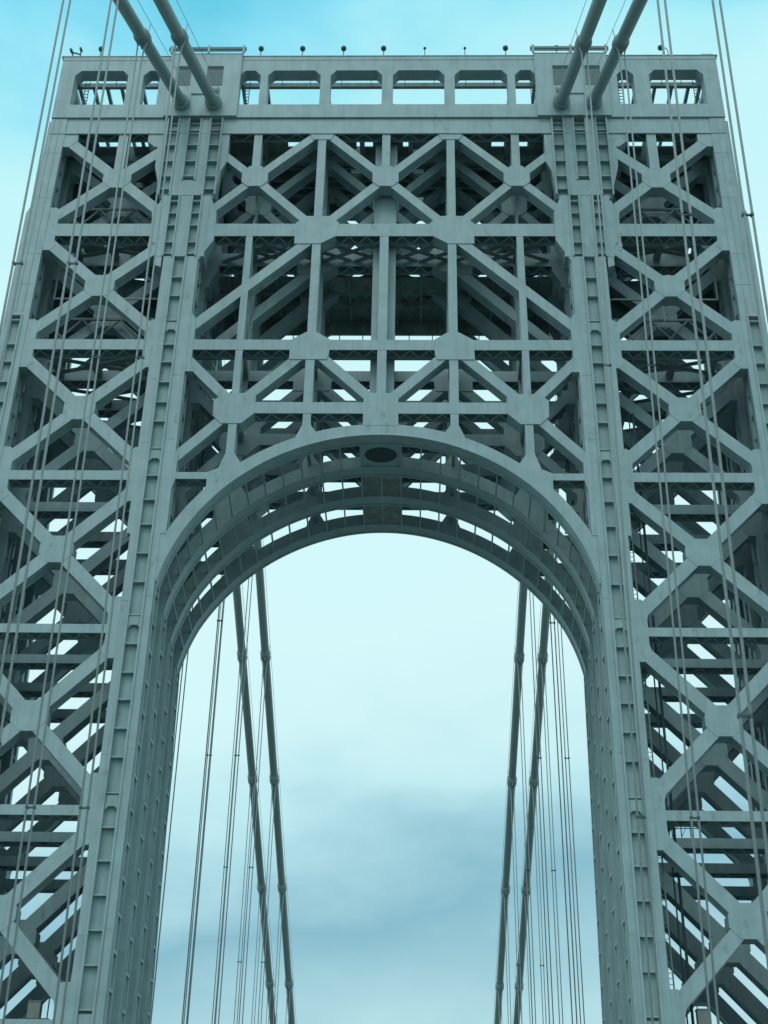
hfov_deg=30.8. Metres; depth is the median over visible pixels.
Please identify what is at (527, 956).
suspender
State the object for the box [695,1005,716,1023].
control cabinet
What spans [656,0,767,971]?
suspender
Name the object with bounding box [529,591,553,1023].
suspender
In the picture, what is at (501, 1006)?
suspender
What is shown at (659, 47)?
roof lamp
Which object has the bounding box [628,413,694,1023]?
conduit pipe
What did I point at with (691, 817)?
suspender
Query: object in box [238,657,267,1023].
suspender
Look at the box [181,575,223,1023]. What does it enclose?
suspender
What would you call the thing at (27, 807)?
suspender
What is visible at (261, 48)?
roof lamp
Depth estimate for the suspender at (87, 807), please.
77.68 m
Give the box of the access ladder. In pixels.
[629,513,674,988]
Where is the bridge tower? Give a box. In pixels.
[0,52,767,1023]
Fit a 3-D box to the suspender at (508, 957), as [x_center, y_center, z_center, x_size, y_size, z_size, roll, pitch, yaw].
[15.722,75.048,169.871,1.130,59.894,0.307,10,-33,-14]
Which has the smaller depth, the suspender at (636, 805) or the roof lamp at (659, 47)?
the suspender at (636, 805)
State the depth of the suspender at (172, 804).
116.65 m
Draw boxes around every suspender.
[0,0,70,378]
[0,0,118,746]
[0,41,147,1023]
[52,41,185,1023]
[150,360,217,1023]
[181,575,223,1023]
[183,575,224,1023]
[211,657,244,1023]
[214,547,254,1023]
[234,781,254,1022]
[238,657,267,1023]
[251,889,263,1023]
[258,782,276,1022]
[266,985,271,1023]
[273,890,284,1023]
[285,986,290,1023]
[497,989,501,1023]
[503,893,510,1023]
[509,784,521,1023]
[516,660,535,1023]
[523,892,532,1023]
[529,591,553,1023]
[531,784,546,1023]
[539,659,562,1023]
[546,549,577,1023]
[550,520,584,1023]
[579,47,661,1023]
[616,47,719,1023]
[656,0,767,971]
[711,0,767,382]
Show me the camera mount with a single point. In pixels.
(73, 53)
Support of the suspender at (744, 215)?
hanging from the cable at (620, 41)
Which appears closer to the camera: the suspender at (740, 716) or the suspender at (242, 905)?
the suspender at (740, 716)
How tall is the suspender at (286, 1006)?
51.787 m
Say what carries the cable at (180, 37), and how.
attached to the bridge tower
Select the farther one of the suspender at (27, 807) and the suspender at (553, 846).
the suspender at (553, 846)
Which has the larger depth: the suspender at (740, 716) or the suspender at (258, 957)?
the suspender at (258, 957)
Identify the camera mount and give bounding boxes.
[70,47,82,55]
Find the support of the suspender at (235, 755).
hanging from the cable at (180, 37)
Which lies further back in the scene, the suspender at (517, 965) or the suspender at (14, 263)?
the suspender at (517, 965)
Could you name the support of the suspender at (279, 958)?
hanging from the cable at (180, 37)
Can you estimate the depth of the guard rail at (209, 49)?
123.68 m
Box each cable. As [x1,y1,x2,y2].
[112,0,277,1023]
[153,0,295,1023]
[493,0,606,1023]
[512,0,647,1023]
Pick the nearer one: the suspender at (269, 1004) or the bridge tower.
the bridge tower
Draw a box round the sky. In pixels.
[0,0,767,1023]
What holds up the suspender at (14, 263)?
hanging from the cable at (142, 35)
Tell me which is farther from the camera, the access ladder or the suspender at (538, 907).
the suspender at (538, 907)
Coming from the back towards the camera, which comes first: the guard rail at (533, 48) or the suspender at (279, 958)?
the suspender at (279, 958)
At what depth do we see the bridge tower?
106.23 m
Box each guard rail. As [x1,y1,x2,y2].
[169,45,246,53]
[530,44,608,52]
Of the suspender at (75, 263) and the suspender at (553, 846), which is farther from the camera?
the suspender at (553, 846)
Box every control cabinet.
[19,996,49,1018]
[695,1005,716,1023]
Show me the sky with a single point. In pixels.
(392, 654)
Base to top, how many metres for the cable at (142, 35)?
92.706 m
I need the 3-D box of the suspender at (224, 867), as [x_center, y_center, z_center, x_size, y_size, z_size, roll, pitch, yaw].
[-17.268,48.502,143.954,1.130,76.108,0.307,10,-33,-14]
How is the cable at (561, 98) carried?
attached to the bridge tower
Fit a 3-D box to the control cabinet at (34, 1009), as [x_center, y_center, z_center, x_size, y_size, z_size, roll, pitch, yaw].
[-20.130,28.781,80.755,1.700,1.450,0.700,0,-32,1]
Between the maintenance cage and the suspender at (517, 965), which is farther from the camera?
the suspender at (517, 965)
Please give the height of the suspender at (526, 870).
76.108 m
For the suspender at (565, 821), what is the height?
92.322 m
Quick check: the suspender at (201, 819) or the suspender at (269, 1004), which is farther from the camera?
the suspender at (269, 1004)
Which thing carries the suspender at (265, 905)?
hanging from the cable at (180, 37)
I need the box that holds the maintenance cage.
[671,827,697,837]
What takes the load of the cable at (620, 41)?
attached to the bridge tower
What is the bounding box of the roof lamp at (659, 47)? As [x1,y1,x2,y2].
[658,45,668,54]
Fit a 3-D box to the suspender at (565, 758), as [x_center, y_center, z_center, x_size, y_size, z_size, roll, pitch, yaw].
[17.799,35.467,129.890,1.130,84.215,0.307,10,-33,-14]
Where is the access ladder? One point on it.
(653, 771)
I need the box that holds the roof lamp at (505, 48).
[503,45,507,54]
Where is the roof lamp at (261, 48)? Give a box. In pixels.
[258,46,263,55]
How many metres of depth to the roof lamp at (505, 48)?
123.33 m

